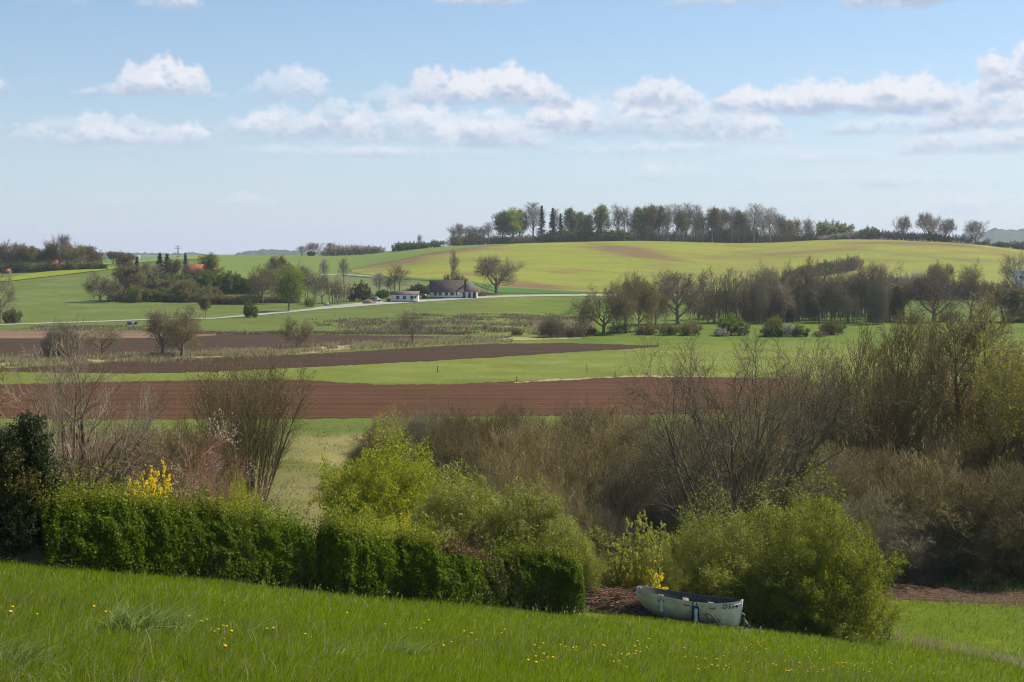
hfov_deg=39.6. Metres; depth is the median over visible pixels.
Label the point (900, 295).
tree
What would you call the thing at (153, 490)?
bush
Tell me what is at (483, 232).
tree
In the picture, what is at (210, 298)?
bush
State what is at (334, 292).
tree
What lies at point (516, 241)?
bush
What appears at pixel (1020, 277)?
white gabled house
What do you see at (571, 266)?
crop field
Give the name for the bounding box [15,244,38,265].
tree
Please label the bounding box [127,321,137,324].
car
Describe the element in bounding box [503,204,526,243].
tree
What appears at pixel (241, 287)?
bush
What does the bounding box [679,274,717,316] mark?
tree
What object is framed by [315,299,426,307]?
gravel yard
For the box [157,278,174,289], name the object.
bush
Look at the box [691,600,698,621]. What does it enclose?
rope
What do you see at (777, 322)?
bush
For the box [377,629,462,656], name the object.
grass tussock
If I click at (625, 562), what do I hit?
shrub
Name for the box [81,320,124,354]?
tree
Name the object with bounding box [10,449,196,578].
hedge
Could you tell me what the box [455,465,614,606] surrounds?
bush
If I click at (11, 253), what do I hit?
tree
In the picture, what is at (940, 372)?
tree
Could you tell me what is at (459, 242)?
bush
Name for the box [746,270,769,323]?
tree
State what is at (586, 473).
bush
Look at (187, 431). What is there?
bush
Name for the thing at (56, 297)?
ground
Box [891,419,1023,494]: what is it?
bush
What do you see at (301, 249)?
tree
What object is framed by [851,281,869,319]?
bush
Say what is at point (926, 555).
bush
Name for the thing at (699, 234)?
bush
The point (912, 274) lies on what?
bush
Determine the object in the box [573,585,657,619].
brush heap
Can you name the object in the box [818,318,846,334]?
bush
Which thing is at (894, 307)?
bush
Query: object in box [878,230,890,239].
bush
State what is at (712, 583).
bush
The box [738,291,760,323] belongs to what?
bush
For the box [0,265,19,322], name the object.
tree
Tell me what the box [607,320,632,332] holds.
bush
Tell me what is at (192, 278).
bush
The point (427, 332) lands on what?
rushes
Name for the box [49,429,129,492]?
bush
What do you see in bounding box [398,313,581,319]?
rushes
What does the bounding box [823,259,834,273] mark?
bush
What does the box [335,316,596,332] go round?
rushes
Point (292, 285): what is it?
tree
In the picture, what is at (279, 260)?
tree
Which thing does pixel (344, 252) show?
bush
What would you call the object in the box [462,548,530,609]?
hedge
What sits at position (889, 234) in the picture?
bush
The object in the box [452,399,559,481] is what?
bush
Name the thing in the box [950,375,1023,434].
tree
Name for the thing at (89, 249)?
tree
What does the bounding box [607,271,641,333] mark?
tree
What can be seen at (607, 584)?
bush
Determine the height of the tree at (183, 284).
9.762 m
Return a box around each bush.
[1,306,22,323]
[2,261,15,272]
[9,264,21,272]
[15,260,31,272]
[21,264,38,272]
[28,265,42,271]
[34,261,48,271]
[41,263,57,271]
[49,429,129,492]
[50,263,64,270]
[56,264,70,269]
[60,404,200,498]
[62,260,77,269]
[70,261,85,269]
[77,263,90,268]
[83,260,100,268]
[92,262,107,268]
[106,293,120,300]
[114,291,126,301]
[115,477,196,505]
[120,411,254,496]
[125,283,141,302]
[138,287,162,301]
[143,277,161,289]
[145,287,167,301]
[149,275,167,288]
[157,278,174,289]
[158,273,174,281]
[164,275,180,289]
[166,287,189,302]
[171,271,185,281]
[171,457,254,503]
[176,287,199,302]
[183,273,201,284]
[185,272,202,285]
[189,285,206,301]
[194,274,205,287]
[195,271,215,286]
[199,269,224,288]
[199,282,222,301]
[202,292,221,304]
[206,293,224,303]
[212,292,232,303]
[212,469,287,579]
[214,271,237,293]
[224,270,246,293]
[224,293,240,303]
[230,294,250,303]
[233,277,254,293]
[236,293,253,303]
[242,294,260,303]
[244,275,258,293]
[264,296,278,302]
[271,510,318,549]
[304,296,315,306]
[304,407,467,531]
[307,251,315,255]
[313,501,422,583]
[319,246,330,255]
[327,246,337,255]
[331,245,343,255]
[337,244,350,255]
[337,395,427,482]
[344,245,353,254]
[350,244,360,254]
[356,244,366,254]
[360,245,371,254]
[368,245,378,253]
[372,246,384,252]
[376,288,389,298]
[387,392,465,482]
[391,241,403,251]
[395,513,468,583]
[398,241,406,250]
[401,394,497,501]
[402,241,412,249]
[402,451,527,551]
[407,241,417,249]
[407,283,429,294]
[419,241,427,248]
[421,402,501,477]
[427,239,443,247]
[442,237,455,246]
[449,236,471,245]
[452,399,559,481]
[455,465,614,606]
[456,238,462,245]
[460,236,472,244]
[463,236,482,244]
[463,418,585,520]
[464,406,595,503]
[470,233,487,244]
[478,289,488,295]
[483,234,501,243]
[491,233,507,243]
[501,235,518,243]
[510,235,522,243]
[510,328,522,334]
[512,412,655,519]
[515,233,535,242]
[519,467,621,584]
[526,235,539,242]
[530,508,613,606]
[537,233,551,242]
[537,313,566,337]
[537,398,637,473]
[543,230,558,242]
[552,232,566,241]
[558,227,573,241]
[561,325,574,336]
[565,228,579,241]
[566,320,591,336]
[566,439,700,561]
[572,399,687,481]
[573,230,587,241]
[575,484,646,583]
[580,228,594,241]
[585,327,596,335]
[587,232,599,240]
[593,228,608,240]
[598,559,626,588]
[604,230,614,240]
[607,229,623,240]
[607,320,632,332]
[612,228,630,240]
[620,391,744,521]
[625,227,637,237]
[627,225,645,240]
[629,445,755,568]
[629,533,703,594]
[633,324,657,334]
[636,227,655,240]
[639,472,790,630]
[645,225,664,240]
[652,227,670,240]
[655,321,678,335]
[661,231,678,240]
[667,229,685,240]
[668,401,774,494]
[675,320,703,335]
[677,230,692,241]
[683,296,700,319]
[684,227,702,241]
[689,468,870,641]
[690,296,711,321]
[690,386,839,519]
[692,225,709,241]
[700,230,718,242]
[700,302,717,319]
[709,227,726,242]
[713,327,730,336]
[716,312,750,335]
[717,226,733,242]
[721,294,741,321]
[724,228,744,242]
[732,272,759,293]
[737,230,750,242]
[737,283,750,319]
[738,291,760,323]
[738,448,915,645]
[741,225,758,242]
[744,435,893,533]
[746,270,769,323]
[750,228,767,242]
[758,231,773,242]
[759,324,784,336]
[763,229,782,242]
[763,314,785,335]
[765,287,784,319]
[776,229,789,241]
[776,281,802,321]
[779,322,798,336]
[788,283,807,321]
[789,234,804,240]
[790,323,809,336]
[798,230,813,240]
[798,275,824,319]
[800,289,815,319]
[804,231,818,240]
[806,480,935,585]
[811,330,828,336]
[814,439,941,542]
[815,260,829,274]
[815,262,824,275]
[817,235,833,239]
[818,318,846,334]
[820,294,837,319]
[821,270,839,315]
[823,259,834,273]
[826,235,838,239]
[827,258,840,273]
[828,281,845,319]
[833,233,849,238]
[834,258,844,271]
[835,258,849,271]
[837,298,851,320]
[843,231,855,238]
[843,256,854,270]
[846,253,857,270]
[847,231,860,238]
[848,430,1022,575]
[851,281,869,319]
[852,229,863,238]
[853,254,863,269]
[857,507,970,583]
[858,225,881,238]
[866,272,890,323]
[870,307,904,321]
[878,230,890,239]
[880,273,897,291]
[883,231,893,239]
[885,287,904,320]
[887,230,897,239]
[887,274,897,293]
[890,230,901,239]
[890,271,906,285]
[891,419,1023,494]
[894,229,906,239]
[899,270,914,299]
[903,232,913,239]
[904,314,925,321]
[907,271,921,298]
[910,230,922,240]
[911,455,1023,588]
[914,233,926,240]
[914,497,1017,580]
[922,231,938,240]
[935,235,946,241]
[936,310,963,321]
[943,235,952,241]
[945,416,1023,498]
[948,278,963,299]
[952,233,960,242]
[960,233,967,242]
[966,235,973,243]
[973,241,986,244]
[980,461,1023,567]
[980,492,1023,577]
[982,238,990,245]
[982,277,993,299]
[991,241,1013,247]
[994,278,1010,294]
[998,299,1023,321]
[1001,276,1015,289]
[1006,314,1023,322]
[1010,240,1023,249]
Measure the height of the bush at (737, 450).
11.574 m
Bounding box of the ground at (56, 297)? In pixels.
[0,247,1023,681]
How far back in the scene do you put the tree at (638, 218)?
1011.03 m
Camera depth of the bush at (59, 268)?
725.07 m
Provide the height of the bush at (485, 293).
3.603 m
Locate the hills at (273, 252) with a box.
[235,249,320,254]
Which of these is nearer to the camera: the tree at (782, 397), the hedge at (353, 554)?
the hedge at (353, 554)
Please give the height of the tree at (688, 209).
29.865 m
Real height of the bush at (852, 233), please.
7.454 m
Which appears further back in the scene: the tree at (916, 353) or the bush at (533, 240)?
the bush at (533, 240)
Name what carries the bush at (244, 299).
on the ground at (56, 297)
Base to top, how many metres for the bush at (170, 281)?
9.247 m
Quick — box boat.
[636,586,742,625]
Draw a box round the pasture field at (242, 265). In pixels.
[214,244,506,280]
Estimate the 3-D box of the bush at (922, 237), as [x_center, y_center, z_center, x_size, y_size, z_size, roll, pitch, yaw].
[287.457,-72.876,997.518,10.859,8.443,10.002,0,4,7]
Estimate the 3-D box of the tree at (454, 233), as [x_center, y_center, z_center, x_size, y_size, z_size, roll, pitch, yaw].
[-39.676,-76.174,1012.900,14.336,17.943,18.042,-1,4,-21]
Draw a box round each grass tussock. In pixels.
[0,632,90,670]
[73,593,213,637]
[135,601,231,636]
[230,613,276,634]
[315,637,369,657]
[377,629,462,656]
[994,655,1023,663]
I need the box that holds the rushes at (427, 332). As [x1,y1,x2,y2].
[172,330,479,334]
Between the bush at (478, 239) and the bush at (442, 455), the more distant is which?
the bush at (478, 239)
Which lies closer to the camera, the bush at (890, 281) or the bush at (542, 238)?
the bush at (890, 281)
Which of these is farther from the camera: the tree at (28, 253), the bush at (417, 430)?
the tree at (28, 253)
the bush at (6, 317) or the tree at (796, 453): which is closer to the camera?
the tree at (796, 453)
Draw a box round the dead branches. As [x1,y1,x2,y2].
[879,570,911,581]
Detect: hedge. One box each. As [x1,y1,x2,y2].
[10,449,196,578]
[144,430,269,585]
[230,457,341,591]
[282,444,464,602]
[414,511,501,606]
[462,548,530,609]
[474,504,596,615]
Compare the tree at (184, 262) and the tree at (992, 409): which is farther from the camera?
the tree at (184, 262)
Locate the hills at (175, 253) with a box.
[102,252,205,254]
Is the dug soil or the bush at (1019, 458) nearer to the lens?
the dug soil
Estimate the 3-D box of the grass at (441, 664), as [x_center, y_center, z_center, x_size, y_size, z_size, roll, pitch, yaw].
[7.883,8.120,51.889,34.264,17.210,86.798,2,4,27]
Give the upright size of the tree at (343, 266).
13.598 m
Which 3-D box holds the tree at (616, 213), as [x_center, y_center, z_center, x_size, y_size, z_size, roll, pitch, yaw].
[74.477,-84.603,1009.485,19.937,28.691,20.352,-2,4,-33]
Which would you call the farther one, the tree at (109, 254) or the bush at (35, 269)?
the tree at (109, 254)
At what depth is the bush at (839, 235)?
994.83 m
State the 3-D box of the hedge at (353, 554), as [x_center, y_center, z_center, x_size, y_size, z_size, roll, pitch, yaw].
[-4.332,5.969,44.678,6.840,5.574,2.568,-2,4,-31]
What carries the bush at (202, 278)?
on the ground at (56, 297)
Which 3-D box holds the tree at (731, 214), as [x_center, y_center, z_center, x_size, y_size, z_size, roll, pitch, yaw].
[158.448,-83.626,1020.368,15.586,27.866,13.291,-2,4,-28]
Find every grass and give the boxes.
[0,558,1023,681]
[873,626,1023,668]
[882,589,1023,610]
[885,573,1023,598]
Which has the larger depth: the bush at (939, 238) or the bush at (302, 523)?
the bush at (939, 238)
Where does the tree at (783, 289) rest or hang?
on the ground at (56, 297)
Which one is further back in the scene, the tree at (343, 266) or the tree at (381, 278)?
the tree at (343, 266)
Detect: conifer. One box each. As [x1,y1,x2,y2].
[0,409,79,554]
[0,426,52,561]
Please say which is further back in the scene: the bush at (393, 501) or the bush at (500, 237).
the bush at (500, 237)
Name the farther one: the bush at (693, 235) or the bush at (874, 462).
the bush at (693, 235)
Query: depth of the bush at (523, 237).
1002.40 m
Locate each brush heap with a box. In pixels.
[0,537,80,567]
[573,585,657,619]
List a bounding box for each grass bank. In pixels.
[0,337,580,365]
[341,274,580,292]
[514,375,703,382]
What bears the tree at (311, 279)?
on the ground at (56, 297)
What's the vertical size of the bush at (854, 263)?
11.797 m
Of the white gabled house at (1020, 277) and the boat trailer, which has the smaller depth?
the boat trailer
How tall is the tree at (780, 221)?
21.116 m
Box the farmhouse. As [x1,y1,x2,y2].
[429,280,478,297]
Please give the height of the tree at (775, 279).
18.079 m
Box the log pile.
[626,237,639,240]
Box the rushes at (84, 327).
[22,324,166,330]
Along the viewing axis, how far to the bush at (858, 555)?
65.19 m
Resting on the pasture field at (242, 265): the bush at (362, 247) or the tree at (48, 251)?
the bush at (362, 247)
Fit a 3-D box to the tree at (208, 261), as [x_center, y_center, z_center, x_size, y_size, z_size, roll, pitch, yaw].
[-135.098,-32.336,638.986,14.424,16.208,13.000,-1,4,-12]
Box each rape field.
[0,267,117,280]
[103,256,204,263]
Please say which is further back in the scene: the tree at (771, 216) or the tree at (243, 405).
the tree at (771, 216)
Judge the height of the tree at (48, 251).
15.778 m
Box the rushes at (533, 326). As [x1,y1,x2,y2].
[525,318,599,334]
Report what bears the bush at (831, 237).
on the crop field at (571, 266)
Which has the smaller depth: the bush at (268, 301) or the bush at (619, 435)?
the bush at (619, 435)
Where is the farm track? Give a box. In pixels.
[323,274,371,276]
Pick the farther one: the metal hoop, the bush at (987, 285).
the bush at (987, 285)
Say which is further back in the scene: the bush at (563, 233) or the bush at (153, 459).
the bush at (563, 233)
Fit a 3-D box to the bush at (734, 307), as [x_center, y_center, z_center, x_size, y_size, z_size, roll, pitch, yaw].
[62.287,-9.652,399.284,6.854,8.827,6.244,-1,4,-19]
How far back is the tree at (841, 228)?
1004.12 m
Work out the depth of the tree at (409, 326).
302.98 m
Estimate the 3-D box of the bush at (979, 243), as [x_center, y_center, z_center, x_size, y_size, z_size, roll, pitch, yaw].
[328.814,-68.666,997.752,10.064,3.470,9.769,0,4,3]
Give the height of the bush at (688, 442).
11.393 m
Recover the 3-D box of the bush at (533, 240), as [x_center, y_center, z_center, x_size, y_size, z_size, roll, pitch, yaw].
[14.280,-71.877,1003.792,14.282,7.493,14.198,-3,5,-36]
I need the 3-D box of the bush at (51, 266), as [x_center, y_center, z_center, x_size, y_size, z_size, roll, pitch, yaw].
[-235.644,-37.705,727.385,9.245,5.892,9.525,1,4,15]
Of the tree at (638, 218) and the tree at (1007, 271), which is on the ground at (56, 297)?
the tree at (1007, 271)
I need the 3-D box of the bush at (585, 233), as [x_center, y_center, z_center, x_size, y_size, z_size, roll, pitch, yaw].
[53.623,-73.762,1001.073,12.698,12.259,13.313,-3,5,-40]
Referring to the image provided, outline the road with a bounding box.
[0,294,706,324]
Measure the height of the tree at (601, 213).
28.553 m
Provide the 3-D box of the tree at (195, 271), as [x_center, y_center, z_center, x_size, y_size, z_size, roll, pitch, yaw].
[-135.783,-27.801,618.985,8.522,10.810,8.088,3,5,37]
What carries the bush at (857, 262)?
on the crop field at (571, 266)
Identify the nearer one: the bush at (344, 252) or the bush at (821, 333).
the bush at (821, 333)
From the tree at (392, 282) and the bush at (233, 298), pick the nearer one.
the bush at (233, 298)
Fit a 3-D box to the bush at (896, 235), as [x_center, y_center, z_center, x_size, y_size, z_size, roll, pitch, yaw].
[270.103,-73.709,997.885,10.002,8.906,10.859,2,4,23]
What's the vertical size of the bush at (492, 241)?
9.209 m
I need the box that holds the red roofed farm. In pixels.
[181,264,205,275]
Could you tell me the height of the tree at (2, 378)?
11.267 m
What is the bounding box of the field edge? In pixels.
[349,244,508,269]
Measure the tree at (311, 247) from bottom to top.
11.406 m
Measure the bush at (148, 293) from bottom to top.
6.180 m
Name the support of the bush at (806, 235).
on the crop field at (571, 266)
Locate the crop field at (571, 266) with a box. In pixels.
[352,239,1023,291]
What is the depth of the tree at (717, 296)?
391.69 m
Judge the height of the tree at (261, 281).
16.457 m
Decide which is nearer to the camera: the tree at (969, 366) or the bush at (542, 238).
the tree at (969, 366)
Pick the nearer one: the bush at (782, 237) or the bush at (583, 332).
the bush at (583, 332)
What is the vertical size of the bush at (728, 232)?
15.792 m
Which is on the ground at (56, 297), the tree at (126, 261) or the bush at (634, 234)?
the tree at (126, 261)
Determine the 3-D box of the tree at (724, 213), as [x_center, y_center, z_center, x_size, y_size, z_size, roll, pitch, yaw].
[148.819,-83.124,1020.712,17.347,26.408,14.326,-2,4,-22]
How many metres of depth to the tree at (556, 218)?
1015.02 m
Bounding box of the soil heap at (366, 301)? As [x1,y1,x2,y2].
[362,299,373,303]
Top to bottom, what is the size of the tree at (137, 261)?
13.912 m
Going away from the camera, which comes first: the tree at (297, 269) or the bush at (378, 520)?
the bush at (378, 520)
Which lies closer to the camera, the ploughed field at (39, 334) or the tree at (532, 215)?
the ploughed field at (39, 334)
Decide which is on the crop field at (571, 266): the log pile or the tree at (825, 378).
the log pile
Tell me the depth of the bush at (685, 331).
335.01 m
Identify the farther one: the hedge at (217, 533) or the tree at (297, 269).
the tree at (297, 269)
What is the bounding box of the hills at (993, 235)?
[941,228,1023,247]
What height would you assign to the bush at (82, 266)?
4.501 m
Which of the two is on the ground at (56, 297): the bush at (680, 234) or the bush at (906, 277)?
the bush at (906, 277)
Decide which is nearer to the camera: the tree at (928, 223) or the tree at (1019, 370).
the tree at (1019, 370)
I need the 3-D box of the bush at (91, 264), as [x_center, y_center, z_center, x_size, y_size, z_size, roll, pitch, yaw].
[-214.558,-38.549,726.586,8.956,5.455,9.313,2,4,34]
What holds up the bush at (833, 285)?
on the ground at (56, 297)
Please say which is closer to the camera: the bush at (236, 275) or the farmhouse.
the farmhouse
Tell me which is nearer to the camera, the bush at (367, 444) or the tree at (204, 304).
the bush at (367, 444)
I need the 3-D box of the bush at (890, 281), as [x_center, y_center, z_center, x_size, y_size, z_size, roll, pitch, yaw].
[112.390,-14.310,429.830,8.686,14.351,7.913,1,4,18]
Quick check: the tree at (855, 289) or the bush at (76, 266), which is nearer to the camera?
the tree at (855, 289)
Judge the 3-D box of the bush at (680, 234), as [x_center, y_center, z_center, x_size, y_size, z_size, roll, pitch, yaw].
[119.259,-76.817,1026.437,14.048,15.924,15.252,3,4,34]
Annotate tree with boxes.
[0,239,25,263]
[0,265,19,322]
[0,303,185,495]
[0,343,8,405]
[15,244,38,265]
[32,248,51,271]
[32,317,88,358]
[40,241,59,262]
[42,234,71,265]
[57,241,89,263]
[75,244,97,261]
[81,271,123,301]
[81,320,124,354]
[85,251,105,263]
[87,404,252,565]
[98,277,117,299]
[106,250,116,263]
[109,262,146,287]
[113,272,137,293]
[114,251,133,274]
[134,257,141,276]
[139,260,153,276]
[140,307,188,353]
[147,264,164,275]
[153,253,165,276]
[159,302,204,356]
[160,254,170,275]
[163,258,183,276]
[170,344,317,508]
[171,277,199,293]
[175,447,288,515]
[180,253,188,273]
[189,266,204,277]
[196,294,211,318]
[197,252,225,274]
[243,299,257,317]
[244,261,277,302]
[266,266,282,296]
[268,255,287,292]
[270,263,308,310]
[274,262,294,283]
[279,315,318,346]
[291,259,308,301]
[296,246,306,255]
[299,264,314,299]
[303,242,323,255]
[305,271,321,300]
[309,271,334,303]
[319,259,330,278]
[322,241,341,250]
[324,274,343,302]
[333,280,351,302]
[336,258,351,283]
[347,279,372,300]
[370,271,387,289]
[383,277,397,294]
[385,262,412,290]
[392,305,429,342]
[443,269,460,279]
[446,222,464,245]
[448,249,459,273]
[461,225,472,244]
[466,226,480,244]
[473,225,487,244]
[473,254,525,292]
[480,323,490,333]
[481,222,494,238]
[490,210,515,243]
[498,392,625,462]
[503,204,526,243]
[513,208,529,239]
[522,201,546,242]
[535,205,546,242]
[548,208,558,232]
[549,208,563,232]
[557,213,562,233]
[560,208,579,230]
[563,281,633,334]
[573,209,590,241]
[580,213,595,231]
[590,202,612,232]
[604,300,925,558]
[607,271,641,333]
[608,204,628,229]
[617,206,632,230]
[617,270,664,325]
[626,205,646,239]
[641,203,659,240]
[642,284,673,325]
[650,269,712,323]
[651,203,666,240]
[659,203,674,240]
[661,218,672,240]
[666,204,688,241]
[673,209,690,241]
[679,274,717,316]
[681,202,695,241]
[690,204,704,241]
[695,265,742,322]
[697,213,707,241]
[699,206,722,242]
[715,208,731,242]
[718,269,761,321]
[725,205,736,242]
[730,208,746,242]
[741,354,835,447]
[743,203,768,242]
[743,216,751,238]
[748,259,782,307]
[754,336,908,465]
[757,216,768,233]
[759,207,779,242]
[760,264,792,300]
[764,313,942,480]
[770,213,786,231]
[771,276,799,321]
[774,214,791,241]
[778,254,820,315]
[780,216,803,241]
[797,258,843,321]
[800,217,817,240]
[814,278,853,322]
[815,219,836,239]
[823,263,873,321]
[829,221,855,239]
[834,258,903,319]
[845,325,900,454]
[867,307,913,482]
[872,302,941,465]
[888,281,916,320]
[890,305,948,463]
[892,215,911,239]
[901,295,1004,472]
[902,315,958,461]
[905,270,966,320]
[909,311,965,461]
[916,211,941,240]
[918,283,1023,454]
[925,323,1023,450]
[926,259,956,287]
[935,218,958,241]
[937,305,1011,447]
[950,257,992,318]
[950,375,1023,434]
[951,321,1023,493]
[962,219,988,241]
[981,342,1023,458]
[984,285,1023,320]
[997,249,1023,286]
[1011,380,1023,401]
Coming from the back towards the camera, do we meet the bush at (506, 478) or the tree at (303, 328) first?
the tree at (303, 328)
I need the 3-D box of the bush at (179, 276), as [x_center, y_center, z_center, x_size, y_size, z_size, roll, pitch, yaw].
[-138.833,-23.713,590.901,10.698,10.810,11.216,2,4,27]
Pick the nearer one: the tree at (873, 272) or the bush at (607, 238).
the tree at (873, 272)
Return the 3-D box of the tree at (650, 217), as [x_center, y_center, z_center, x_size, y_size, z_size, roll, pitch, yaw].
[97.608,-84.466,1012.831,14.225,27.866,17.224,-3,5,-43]
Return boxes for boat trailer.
[640,612,761,632]
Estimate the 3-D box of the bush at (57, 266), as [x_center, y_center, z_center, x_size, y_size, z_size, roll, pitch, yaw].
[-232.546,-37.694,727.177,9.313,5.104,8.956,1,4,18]
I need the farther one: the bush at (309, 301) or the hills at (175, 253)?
the hills at (175, 253)
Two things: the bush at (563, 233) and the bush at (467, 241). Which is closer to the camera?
the bush at (563, 233)
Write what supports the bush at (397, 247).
on the ground at (56, 297)
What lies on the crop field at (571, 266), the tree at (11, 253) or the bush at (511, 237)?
the bush at (511, 237)
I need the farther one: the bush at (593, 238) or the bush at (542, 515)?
the bush at (593, 238)
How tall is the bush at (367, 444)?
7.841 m
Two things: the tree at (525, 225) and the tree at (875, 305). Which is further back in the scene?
the tree at (525, 225)
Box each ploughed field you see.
[0,330,215,338]
[0,330,511,357]
[0,343,658,372]
[0,376,801,418]
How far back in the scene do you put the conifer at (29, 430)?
37.00 m
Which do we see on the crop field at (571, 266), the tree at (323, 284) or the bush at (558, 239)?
the bush at (558, 239)
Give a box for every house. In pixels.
[387,291,419,301]
[1012,270,1023,286]
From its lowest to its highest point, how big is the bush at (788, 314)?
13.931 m
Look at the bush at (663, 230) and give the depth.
1025.00 m
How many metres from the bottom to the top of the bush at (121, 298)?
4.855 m
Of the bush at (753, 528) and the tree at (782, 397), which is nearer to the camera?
the bush at (753, 528)
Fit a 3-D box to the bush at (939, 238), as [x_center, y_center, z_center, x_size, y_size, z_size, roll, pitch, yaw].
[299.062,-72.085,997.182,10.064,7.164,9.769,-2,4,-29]
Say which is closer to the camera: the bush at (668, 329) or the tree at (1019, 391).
the tree at (1019, 391)
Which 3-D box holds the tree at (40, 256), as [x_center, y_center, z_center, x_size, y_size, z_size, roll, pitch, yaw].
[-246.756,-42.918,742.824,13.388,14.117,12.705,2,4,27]
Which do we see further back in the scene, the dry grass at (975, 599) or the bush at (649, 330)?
the bush at (649, 330)
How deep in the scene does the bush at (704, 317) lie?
412.40 m
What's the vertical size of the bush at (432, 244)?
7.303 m
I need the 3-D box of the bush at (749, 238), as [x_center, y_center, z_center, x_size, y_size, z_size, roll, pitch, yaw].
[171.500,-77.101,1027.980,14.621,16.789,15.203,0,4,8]
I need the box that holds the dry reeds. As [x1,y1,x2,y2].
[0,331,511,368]
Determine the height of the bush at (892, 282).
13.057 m
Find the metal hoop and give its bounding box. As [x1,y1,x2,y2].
[705,613,720,626]
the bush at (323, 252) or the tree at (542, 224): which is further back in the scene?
the bush at (323, 252)
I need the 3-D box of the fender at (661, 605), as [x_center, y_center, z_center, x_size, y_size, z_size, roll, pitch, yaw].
[6.047,10.668,57.733,0.130,0.752,0.162,-2,4,-32]
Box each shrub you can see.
[124,478,145,496]
[134,457,175,504]
[290,508,339,550]
[393,511,415,536]
[599,533,655,591]
[619,510,670,592]
[620,551,668,591]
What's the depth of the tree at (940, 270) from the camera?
573.06 m
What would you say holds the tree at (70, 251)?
on the ground at (56, 297)
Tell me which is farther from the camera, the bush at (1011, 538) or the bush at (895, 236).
the bush at (895, 236)
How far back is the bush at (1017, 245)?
995.02 m
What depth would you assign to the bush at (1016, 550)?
86.62 m
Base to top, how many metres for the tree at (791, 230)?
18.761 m
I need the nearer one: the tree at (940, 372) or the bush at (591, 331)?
the tree at (940, 372)
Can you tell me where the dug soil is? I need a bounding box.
[877,581,1023,604]
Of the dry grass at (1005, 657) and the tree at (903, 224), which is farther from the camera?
the tree at (903, 224)
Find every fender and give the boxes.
[660,599,662,611]
[694,608,697,621]
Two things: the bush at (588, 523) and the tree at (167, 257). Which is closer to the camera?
the bush at (588, 523)
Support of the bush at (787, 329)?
on the ground at (56, 297)
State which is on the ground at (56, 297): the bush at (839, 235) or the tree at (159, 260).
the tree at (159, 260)
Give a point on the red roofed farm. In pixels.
(187, 268)
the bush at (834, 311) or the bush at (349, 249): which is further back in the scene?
the bush at (349, 249)
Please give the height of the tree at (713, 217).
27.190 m
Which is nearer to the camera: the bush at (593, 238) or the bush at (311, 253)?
the bush at (593, 238)
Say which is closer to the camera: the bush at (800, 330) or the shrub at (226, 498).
the shrub at (226, 498)
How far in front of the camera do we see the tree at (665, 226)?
1045.80 m
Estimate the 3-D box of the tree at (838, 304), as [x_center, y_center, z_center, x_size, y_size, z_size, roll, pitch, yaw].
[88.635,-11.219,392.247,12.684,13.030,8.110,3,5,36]
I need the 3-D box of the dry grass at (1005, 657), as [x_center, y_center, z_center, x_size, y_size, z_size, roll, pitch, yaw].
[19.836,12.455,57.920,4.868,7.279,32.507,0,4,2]
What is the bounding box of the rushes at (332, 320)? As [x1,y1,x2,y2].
[302,318,394,326]
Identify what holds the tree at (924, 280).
on the ground at (56, 297)
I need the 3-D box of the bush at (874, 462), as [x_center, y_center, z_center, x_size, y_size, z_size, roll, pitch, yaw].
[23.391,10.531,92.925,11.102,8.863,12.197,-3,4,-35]
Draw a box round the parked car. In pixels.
[369,297,381,300]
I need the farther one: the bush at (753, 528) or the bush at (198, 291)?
the bush at (198, 291)
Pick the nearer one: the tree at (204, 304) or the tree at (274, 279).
the tree at (204, 304)
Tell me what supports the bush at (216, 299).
on the ground at (56, 297)
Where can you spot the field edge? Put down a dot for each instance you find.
(420, 255)
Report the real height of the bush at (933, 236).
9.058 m
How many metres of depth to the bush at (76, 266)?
725.20 m
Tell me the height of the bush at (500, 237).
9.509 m
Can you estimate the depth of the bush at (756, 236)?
1025.57 m
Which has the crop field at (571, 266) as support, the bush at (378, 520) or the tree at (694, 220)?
the tree at (694, 220)
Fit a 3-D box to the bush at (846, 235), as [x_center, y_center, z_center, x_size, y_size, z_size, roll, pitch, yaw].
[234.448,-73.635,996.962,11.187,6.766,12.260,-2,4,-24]
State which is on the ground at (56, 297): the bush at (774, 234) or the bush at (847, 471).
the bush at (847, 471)
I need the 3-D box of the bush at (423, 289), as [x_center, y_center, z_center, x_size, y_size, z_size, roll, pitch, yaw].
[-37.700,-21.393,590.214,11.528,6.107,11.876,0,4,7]
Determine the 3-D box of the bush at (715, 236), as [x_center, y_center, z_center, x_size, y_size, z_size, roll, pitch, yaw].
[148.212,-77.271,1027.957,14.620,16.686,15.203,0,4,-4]
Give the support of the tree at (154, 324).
on the dry grass bank at (513, 338)
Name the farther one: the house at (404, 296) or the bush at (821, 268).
the bush at (821, 268)
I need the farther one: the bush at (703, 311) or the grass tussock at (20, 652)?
the bush at (703, 311)
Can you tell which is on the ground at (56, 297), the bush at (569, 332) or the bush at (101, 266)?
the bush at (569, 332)
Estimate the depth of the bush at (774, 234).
1024.41 m
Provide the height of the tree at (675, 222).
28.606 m
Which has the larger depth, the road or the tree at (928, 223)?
the tree at (928, 223)
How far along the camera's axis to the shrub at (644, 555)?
61.32 m
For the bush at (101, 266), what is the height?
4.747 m
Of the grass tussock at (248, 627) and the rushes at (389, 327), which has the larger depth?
the rushes at (389, 327)
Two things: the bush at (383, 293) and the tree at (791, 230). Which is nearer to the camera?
the bush at (383, 293)
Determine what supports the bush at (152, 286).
on the ground at (56, 297)

